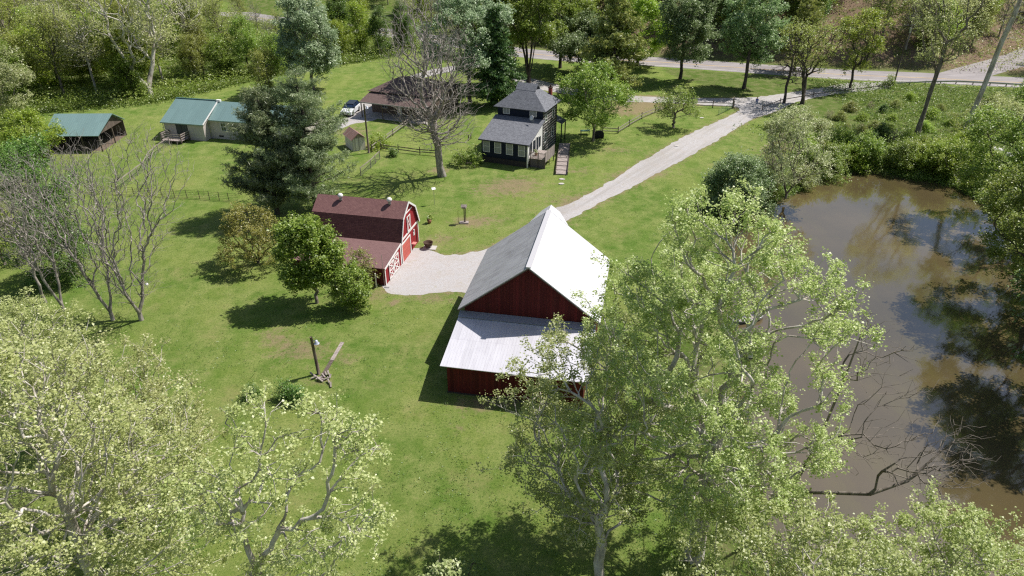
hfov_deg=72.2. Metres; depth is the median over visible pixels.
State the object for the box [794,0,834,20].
woodland tree
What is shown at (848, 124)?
shrub
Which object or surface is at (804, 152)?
shrub
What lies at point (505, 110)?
window
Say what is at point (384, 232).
gambrel barn
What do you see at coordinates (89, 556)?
sycamore tree
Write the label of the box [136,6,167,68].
bare tree
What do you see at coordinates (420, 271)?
gravel yard
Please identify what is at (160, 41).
sycamore tree
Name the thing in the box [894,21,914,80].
utility pole
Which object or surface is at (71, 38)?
sycamore tree
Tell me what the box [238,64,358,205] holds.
pine tree
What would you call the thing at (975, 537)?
sycamore tree
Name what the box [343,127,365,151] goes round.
garden shed
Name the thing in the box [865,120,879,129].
shrub
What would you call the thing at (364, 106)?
light pole
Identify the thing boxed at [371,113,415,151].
rail fence
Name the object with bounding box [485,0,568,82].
leafy tree
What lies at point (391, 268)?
stable door
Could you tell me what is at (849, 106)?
shrub
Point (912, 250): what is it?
pond water
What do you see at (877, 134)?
shrub
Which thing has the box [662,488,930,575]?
sycamore tree
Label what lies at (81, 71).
woodland tree
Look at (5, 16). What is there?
woodland tree
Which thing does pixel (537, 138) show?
door
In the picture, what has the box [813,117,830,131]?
shrub
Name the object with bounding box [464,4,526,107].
spruce tree
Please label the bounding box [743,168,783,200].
shrub
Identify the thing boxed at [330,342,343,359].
plank
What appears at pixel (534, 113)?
window
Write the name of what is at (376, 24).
woodland tree
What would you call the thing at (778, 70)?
line
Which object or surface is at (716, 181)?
bush
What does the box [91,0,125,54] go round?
woodland tree
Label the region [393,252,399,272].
stable door
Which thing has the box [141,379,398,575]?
sycamore tree
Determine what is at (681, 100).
apple tree
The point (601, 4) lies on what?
hillside brush
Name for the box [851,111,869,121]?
shrub
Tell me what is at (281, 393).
bush
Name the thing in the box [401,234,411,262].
garage door
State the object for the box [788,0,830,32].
woodland tree
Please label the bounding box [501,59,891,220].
driveway
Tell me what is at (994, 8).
woodland tree
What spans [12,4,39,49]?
woodland tree
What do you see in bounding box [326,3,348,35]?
woodland tree
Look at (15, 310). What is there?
sycamore tree
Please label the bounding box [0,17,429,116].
woodland undergrowth
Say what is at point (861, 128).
shrub
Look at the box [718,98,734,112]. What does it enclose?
field gate
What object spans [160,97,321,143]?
house
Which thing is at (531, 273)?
barn
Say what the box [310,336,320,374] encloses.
light pole
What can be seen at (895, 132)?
shrub
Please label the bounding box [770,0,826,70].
tree
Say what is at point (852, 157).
shrub
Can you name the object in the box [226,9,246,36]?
woodland tree
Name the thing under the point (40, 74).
woodland tree
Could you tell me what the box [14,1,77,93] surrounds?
woodland tree
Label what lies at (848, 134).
shrub
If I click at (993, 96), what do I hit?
shrub
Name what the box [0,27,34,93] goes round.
woodland tree
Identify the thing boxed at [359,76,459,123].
garage
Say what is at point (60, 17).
bare tree
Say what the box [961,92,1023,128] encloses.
bush
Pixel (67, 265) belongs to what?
evergreen tree
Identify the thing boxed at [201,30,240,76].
woodland tree
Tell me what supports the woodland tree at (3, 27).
on the ground at (392, 388)
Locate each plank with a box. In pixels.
[320,360,333,377]
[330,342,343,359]
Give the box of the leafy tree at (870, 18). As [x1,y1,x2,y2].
[837,7,897,87]
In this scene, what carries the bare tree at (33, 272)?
on the ground at (392, 388)
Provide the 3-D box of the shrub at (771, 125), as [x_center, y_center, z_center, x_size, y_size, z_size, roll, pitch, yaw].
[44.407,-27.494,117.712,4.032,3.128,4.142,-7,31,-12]
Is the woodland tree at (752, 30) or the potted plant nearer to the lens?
the potted plant
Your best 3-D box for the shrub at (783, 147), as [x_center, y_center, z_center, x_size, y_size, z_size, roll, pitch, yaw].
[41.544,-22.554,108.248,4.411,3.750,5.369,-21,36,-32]
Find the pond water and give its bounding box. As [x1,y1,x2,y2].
[728,173,1023,575]
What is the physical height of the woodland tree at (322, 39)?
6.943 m
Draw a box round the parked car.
[340,100,360,115]
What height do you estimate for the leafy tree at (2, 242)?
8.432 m
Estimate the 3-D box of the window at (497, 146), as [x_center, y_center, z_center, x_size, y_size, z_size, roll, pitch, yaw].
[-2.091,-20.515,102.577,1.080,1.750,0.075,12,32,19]
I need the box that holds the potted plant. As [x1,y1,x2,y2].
[427,213,432,223]
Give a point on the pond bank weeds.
(956, 103)
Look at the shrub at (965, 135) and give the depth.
109.67 m
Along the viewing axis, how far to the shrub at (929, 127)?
116.78 m
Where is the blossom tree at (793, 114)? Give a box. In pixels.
[755,102,838,198]
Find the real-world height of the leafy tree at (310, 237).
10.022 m
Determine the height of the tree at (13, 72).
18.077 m
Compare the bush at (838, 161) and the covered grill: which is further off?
the covered grill
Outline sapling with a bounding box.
[418,549,464,575]
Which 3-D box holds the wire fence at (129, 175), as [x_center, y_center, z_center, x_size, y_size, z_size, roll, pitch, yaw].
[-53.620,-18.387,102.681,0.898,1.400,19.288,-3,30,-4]
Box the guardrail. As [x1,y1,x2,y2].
[894,80,1023,85]
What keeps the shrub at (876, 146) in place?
on the ground at (392, 388)
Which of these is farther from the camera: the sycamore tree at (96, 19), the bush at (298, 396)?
the sycamore tree at (96, 19)
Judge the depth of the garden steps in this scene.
104.54 m
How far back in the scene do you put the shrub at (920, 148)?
102.14 m
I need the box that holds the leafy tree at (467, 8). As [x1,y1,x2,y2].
[413,0,516,102]
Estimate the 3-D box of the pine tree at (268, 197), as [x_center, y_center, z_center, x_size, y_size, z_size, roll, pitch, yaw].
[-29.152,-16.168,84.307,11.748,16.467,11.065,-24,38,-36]
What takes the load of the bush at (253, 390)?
on the ground at (392, 388)
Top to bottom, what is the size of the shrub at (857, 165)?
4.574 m
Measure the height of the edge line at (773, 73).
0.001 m
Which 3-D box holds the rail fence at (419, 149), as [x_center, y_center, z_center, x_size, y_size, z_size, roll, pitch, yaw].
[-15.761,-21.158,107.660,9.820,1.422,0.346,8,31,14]
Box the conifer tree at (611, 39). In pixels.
[573,0,651,93]
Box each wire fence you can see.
[85,185,238,200]
[116,137,169,189]
[360,151,379,174]
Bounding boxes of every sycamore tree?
[0,285,109,435]
[0,299,242,575]
[0,328,237,520]
[6,0,70,31]
[21,0,71,31]
[35,0,113,92]
[65,2,149,74]
[66,0,186,95]
[117,0,184,81]
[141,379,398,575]
[150,0,208,75]
[393,0,415,12]
[471,296,685,575]
[550,175,890,563]
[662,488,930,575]
[766,474,1023,575]
[938,0,981,34]
[962,0,1023,131]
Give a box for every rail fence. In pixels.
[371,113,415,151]
[380,142,434,153]
[602,104,666,131]
[692,100,734,107]
[762,84,879,109]
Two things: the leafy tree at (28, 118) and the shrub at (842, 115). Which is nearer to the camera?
the leafy tree at (28, 118)
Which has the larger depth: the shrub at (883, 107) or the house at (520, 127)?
the shrub at (883, 107)
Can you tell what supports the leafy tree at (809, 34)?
on the ground at (392, 388)
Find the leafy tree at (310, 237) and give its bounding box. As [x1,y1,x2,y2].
[266,210,349,303]
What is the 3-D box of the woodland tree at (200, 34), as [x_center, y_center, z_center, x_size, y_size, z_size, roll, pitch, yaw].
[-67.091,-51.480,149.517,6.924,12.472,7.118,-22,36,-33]
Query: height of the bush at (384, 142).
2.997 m
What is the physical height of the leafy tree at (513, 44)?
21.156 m
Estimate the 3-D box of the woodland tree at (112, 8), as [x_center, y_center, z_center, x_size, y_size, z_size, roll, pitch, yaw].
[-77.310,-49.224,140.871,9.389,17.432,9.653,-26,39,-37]
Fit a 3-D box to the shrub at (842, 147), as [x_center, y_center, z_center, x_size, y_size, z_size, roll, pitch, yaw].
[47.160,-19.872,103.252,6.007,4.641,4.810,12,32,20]
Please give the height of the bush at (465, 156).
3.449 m
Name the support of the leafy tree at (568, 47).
on the ground at (392, 388)
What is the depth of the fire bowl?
79.71 m
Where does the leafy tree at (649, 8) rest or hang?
on the ground at (392, 388)
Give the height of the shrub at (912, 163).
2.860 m
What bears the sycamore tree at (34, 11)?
on the ground at (392, 388)
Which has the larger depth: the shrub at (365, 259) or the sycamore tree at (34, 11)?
the sycamore tree at (34, 11)
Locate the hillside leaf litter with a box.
[419,0,1023,73]
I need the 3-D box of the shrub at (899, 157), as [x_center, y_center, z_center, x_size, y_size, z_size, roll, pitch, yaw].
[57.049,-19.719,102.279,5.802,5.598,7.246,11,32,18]
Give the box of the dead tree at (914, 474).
[768,284,1000,512]
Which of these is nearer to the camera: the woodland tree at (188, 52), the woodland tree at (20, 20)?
the woodland tree at (188, 52)
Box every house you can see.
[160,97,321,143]
[478,82,566,168]
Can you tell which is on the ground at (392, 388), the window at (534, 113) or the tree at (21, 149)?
the tree at (21, 149)
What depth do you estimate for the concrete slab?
79.60 m
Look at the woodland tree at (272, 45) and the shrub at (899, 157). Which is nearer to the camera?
the shrub at (899, 157)
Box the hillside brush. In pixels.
[411,0,1023,72]
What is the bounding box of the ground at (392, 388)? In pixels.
[0,0,1023,575]
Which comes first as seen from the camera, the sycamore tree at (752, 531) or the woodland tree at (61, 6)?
the sycamore tree at (752, 531)
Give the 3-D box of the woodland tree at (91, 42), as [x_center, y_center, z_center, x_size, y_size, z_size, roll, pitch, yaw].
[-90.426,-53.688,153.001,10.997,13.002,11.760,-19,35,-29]
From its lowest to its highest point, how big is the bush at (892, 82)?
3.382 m
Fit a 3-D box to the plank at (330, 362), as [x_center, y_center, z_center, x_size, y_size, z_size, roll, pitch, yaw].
[-15.817,6.917,59.887,0.320,0.070,2.580,4,30,7]
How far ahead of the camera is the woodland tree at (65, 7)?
164.89 m
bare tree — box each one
[0,134,137,320]
[0,160,65,311]
[0,171,55,302]
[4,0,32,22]
[37,3,77,65]
[38,120,193,320]
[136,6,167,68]
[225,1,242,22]
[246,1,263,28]
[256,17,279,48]
[375,0,490,177]
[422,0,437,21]
[869,0,899,9]
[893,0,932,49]
[910,0,933,17]
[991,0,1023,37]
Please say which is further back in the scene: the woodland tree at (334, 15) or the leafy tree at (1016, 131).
the woodland tree at (334, 15)
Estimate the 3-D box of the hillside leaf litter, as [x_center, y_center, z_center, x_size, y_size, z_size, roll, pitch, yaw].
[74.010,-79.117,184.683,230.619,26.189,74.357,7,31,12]
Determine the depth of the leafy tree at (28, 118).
102.05 m
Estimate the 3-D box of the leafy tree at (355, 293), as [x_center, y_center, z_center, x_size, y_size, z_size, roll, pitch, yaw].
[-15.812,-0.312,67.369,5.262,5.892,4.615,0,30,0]
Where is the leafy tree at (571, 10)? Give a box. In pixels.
[529,0,604,67]
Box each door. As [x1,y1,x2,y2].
[175,124,188,136]
[388,259,394,279]
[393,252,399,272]
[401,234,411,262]
[406,213,410,231]
[536,135,538,149]
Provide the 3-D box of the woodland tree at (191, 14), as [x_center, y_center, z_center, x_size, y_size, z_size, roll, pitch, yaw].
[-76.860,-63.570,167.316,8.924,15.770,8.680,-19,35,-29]
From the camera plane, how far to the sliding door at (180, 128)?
112.79 m
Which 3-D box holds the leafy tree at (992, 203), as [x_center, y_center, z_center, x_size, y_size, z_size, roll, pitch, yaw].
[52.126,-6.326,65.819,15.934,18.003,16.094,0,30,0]
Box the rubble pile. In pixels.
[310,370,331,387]
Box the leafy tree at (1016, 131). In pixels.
[949,77,1023,220]
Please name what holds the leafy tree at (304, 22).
on the ground at (392, 388)
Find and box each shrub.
[343,247,381,285]
[452,549,486,575]
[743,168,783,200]
[757,145,779,168]
[762,118,786,130]
[766,132,793,151]
[784,162,819,191]
[786,122,816,141]
[787,137,821,163]
[798,146,829,174]
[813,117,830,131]
[814,139,832,155]
[820,138,854,166]
[821,120,863,151]
[831,110,850,121]
[838,139,873,175]
[841,99,859,111]
[841,122,851,131]
[843,147,864,166]
[846,122,873,141]
[850,127,891,167]
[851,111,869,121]
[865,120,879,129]
[865,131,880,142]
[873,121,892,140]
[878,104,888,113]
[881,134,924,171]
[884,112,898,120]
[885,120,897,130]
[885,128,922,146]
[887,99,904,108]
[887,128,906,141]
[902,91,920,101]
[903,153,925,172]
[911,141,946,173]
[915,119,939,133]
[915,134,930,144]
[919,106,941,119]
[919,143,963,180]
[920,135,950,145]
[932,101,947,109]
[944,118,956,125]
[945,128,979,144]
[986,89,1008,103]
[992,147,1008,165]
[996,128,1017,141]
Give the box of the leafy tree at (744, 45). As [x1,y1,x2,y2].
[716,0,793,89]
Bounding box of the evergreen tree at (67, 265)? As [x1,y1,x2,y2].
[0,194,100,291]
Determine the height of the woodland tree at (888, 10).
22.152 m
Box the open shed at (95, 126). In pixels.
[45,113,126,151]
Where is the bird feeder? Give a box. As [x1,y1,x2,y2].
[458,204,468,223]
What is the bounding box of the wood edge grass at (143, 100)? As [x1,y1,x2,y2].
[0,50,408,120]
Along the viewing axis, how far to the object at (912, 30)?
159.18 m
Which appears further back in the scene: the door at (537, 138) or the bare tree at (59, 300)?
the door at (537, 138)
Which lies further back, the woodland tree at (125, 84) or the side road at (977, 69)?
the side road at (977, 69)
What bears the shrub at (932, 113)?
on the ground at (392, 388)
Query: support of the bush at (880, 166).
on the ground at (392, 388)
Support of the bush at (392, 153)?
on the ground at (392, 388)
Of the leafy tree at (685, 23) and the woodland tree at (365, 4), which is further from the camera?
the woodland tree at (365, 4)
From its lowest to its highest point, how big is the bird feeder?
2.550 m
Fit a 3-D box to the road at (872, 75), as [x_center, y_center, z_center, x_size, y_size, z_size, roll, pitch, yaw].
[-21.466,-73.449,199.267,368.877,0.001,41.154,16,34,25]
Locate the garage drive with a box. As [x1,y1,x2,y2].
[326,63,478,130]
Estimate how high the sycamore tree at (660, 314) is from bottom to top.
24.748 m
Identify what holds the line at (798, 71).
on the road at (872, 75)
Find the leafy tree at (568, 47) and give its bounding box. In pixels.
[545,7,628,65]
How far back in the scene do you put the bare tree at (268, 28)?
162.78 m
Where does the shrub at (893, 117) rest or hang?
on the ground at (392, 388)
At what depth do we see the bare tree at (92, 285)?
61.79 m
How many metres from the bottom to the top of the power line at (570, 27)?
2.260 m
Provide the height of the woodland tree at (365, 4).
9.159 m
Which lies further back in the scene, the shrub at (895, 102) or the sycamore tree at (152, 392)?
the shrub at (895, 102)
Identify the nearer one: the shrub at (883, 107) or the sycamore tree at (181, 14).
the shrub at (883, 107)
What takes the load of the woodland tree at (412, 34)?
on the ground at (392, 388)
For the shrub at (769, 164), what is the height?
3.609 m
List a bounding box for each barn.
[290,193,419,287]
[440,205,608,408]
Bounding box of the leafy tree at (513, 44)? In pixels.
[452,0,516,80]
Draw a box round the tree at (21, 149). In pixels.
[0,129,81,222]
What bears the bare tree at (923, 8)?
on the ground at (392, 388)
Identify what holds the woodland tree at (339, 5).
on the ground at (392, 388)
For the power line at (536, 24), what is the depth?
151.47 m
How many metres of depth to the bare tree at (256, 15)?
193.37 m
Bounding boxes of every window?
[220,123,226,130]
[483,141,489,151]
[494,142,500,153]
[503,108,509,113]
[506,144,512,154]
[518,145,524,156]
[530,111,536,116]
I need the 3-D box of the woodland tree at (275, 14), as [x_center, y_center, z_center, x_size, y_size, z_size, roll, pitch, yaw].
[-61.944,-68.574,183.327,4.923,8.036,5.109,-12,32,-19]
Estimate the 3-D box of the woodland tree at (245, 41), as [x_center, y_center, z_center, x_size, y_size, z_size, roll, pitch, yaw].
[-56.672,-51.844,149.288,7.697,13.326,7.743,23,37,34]
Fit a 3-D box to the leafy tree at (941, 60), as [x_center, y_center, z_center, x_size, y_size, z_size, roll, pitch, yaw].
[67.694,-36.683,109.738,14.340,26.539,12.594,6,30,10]
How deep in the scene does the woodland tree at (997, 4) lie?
173.16 m
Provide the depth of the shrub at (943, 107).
127.93 m
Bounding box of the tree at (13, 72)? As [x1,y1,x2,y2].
[0,42,35,116]
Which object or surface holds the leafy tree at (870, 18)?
on the ground at (392, 388)
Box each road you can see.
[217,12,1023,87]
[936,48,1023,87]
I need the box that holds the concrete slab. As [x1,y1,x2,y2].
[422,245,436,249]
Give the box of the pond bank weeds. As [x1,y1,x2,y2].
[709,76,1023,235]
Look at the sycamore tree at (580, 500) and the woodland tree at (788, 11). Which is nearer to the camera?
the sycamore tree at (580, 500)
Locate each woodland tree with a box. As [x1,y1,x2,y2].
[0,0,25,27]
[0,0,25,50]
[0,2,17,33]
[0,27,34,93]
[0,36,38,101]
[4,23,62,87]
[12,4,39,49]
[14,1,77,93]
[20,5,62,80]
[44,0,85,12]
[44,0,89,21]
[51,0,93,19]
[56,17,109,80]
[76,10,114,69]
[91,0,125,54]
[92,23,165,87]
[93,0,150,57]
[104,52,150,97]
[141,0,182,55]
[172,0,206,42]
[172,32,206,81]
[178,15,211,72]
[196,0,239,56]
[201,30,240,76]
[225,13,259,71]
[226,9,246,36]
[229,0,247,12]
[252,29,286,70]
[264,9,282,32]
[313,34,333,50]
[325,0,352,43]
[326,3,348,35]
[328,17,356,55]
[343,0,376,50]
[347,0,370,17]
[364,3,392,53]
[389,0,413,49]
[391,10,419,45]
[405,0,429,14]
[556,0,604,19]
[616,0,658,36]
[711,0,745,40]
[716,0,770,39]
[767,0,823,22]
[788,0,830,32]
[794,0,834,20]
[863,0,922,45]
[911,0,971,51]
[960,0,1004,21]
[961,0,1003,44]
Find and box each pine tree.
[218,84,319,214]
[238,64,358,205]
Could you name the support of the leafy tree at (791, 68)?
on the ground at (392, 388)
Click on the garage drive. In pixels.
(356, 117)
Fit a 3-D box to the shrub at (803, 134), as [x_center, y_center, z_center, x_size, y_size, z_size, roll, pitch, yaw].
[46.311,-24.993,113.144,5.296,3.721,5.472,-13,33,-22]
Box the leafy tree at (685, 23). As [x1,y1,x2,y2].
[656,0,720,78]
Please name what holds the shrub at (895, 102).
on the ground at (392, 388)
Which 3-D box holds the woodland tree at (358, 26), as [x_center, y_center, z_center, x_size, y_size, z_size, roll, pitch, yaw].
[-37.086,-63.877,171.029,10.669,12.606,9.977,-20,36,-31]
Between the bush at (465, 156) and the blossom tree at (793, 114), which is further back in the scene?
the bush at (465, 156)
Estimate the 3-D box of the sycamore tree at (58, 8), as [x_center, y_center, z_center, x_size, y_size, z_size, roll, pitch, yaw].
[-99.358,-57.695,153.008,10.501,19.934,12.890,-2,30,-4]
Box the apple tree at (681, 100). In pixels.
[653,82,703,127]
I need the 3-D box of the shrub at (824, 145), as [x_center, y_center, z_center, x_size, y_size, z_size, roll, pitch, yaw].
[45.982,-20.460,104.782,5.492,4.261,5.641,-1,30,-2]
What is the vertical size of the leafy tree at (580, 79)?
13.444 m
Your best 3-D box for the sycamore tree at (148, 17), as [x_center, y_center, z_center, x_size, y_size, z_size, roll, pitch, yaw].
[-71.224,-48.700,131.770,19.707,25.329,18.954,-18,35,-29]
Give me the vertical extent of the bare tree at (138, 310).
18.700 m
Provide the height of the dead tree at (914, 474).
17.444 m
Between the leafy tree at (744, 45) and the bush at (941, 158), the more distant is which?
the leafy tree at (744, 45)
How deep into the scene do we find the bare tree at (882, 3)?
165.68 m
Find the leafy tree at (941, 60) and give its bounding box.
[909,0,1012,134]
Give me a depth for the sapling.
34.20 m
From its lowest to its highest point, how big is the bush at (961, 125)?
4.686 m
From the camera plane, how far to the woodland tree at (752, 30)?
164.46 m
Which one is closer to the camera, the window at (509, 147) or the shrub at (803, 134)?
the window at (509, 147)
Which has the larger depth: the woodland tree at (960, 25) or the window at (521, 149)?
the woodland tree at (960, 25)
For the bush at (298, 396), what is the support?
on the ground at (392, 388)
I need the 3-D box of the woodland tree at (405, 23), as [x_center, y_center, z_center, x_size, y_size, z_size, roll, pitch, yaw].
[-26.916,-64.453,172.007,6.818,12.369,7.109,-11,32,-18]
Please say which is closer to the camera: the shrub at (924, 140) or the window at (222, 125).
the shrub at (924, 140)
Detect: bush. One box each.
[239,381,262,401]
[243,46,279,93]
[269,373,295,400]
[283,382,309,408]
[368,131,393,151]
[386,146,398,158]
[450,143,484,169]
[700,146,784,219]
[805,150,851,184]
[871,153,897,177]
[882,73,896,85]
[909,135,973,173]
[925,135,1006,189]
[947,107,1007,133]
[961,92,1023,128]
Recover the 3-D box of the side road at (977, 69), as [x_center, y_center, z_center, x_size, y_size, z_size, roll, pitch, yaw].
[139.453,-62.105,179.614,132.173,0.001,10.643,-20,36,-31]
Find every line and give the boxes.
[257,20,1003,85]
[349,11,895,30]
[355,10,896,28]
[383,32,1017,82]
[540,54,1002,81]
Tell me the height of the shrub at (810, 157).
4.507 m
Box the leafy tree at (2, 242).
[0,195,27,264]
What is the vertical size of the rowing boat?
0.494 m
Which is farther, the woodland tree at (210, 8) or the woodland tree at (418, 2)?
the woodland tree at (418, 2)
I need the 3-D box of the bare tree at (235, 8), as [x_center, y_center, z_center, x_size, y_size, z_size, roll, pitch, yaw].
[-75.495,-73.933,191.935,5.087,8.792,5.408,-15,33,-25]
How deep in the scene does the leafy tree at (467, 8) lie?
123.22 m
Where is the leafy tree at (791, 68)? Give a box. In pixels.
[764,40,814,102]
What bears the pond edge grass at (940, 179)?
on the ground at (392, 388)
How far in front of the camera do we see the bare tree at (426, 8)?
206.09 m
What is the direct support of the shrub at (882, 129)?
on the ground at (392, 388)
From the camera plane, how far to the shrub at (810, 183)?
97.16 m
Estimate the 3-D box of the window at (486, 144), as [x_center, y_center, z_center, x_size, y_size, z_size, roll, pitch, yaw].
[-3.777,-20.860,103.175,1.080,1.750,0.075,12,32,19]
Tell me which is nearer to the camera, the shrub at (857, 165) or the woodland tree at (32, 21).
the shrub at (857, 165)
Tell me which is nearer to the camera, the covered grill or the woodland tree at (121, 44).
the covered grill
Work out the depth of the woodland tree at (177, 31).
164.82 m
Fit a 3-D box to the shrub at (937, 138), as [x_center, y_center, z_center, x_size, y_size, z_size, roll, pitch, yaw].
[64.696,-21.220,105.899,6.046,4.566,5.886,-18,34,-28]
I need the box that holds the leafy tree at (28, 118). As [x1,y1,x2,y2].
[0,105,66,158]
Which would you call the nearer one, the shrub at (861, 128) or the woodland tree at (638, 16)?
the shrub at (861, 128)
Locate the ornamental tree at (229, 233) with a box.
[215,200,282,269]
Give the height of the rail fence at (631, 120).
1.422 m
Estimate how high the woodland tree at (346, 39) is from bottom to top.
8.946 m
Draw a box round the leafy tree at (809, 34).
[778,16,853,104]
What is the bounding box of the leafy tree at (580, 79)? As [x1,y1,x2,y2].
[554,55,642,141]
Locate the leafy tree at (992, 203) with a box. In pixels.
[973,161,1023,288]
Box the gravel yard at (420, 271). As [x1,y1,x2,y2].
[382,248,486,294]
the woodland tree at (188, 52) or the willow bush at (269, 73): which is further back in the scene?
the woodland tree at (188, 52)
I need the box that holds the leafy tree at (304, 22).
[270,0,342,90]
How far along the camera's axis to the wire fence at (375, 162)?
102.13 m
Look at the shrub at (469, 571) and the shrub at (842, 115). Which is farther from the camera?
the shrub at (842, 115)
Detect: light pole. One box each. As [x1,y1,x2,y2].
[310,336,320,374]
[363,104,369,152]
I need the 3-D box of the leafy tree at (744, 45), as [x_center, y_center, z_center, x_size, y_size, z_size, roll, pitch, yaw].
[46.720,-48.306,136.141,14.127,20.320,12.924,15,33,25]
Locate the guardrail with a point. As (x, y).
(956, 81)
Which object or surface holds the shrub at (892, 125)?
on the ground at (392, 388)
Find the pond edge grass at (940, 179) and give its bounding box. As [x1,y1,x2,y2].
[701,161,1023,575]
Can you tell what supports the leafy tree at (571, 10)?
on the ground at (392, 388)
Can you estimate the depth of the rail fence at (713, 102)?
129.40 m
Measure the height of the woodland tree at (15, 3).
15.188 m
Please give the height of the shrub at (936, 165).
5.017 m
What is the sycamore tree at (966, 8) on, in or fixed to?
on the ground at (392, 388)
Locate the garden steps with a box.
[555,143,569,174]
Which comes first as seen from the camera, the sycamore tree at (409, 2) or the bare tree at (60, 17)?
the bare tree at (60, 17)
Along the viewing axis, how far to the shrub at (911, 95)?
133.77 m
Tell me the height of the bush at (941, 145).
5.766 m
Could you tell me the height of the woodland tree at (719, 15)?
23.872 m
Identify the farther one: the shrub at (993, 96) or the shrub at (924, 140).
the shrub at (993, 96)
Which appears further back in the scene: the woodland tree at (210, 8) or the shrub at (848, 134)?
the woodland tree at (210, 8)
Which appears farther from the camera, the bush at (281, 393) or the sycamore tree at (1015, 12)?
the sycamore tree at (1015, 12)
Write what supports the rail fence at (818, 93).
on the ground at (392, 388)
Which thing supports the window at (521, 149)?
in the house at (520, 127)
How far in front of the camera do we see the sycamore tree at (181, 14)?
145.15 m
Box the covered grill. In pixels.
[595,130,603,137]
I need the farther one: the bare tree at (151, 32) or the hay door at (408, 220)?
the bare tree at (151, 32)
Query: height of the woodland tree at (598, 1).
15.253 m
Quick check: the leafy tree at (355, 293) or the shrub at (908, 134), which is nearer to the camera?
the leafy tree at (355, 293)
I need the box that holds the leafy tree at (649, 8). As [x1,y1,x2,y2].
[615,0,672,65]
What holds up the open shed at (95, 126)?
on the ground at (392, 388)
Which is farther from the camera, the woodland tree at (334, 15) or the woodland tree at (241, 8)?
the woodland tree at (241, 8)
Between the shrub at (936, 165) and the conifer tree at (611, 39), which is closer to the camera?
the shrub at (936, 165)
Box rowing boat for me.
[729,312,763,323]
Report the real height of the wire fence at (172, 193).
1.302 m
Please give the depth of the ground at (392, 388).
70.03 m
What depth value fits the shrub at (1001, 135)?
113.47 m
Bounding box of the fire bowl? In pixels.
[423,240,432,246]
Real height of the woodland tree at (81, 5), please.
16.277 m
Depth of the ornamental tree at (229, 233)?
73.74 m
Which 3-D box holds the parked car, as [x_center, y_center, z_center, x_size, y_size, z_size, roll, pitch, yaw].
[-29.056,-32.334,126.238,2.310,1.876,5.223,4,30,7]
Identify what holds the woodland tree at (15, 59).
on the ground at (392, 388)
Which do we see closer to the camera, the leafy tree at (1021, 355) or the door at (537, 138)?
the leafy tree at (1021, 355)
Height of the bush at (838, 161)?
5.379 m
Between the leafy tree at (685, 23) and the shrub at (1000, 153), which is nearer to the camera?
the shrub at (1000, 153)
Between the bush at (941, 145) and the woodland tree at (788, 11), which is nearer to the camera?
the bush at (941, 145)
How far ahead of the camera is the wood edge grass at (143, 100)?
133.92 m
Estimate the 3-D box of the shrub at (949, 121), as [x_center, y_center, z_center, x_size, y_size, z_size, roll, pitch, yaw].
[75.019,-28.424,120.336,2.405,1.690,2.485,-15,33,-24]
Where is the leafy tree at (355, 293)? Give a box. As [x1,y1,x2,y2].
[320,258,372,313]
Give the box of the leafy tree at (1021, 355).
[1006,268,1023,369]
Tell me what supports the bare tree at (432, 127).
on the ground at (392, 388)

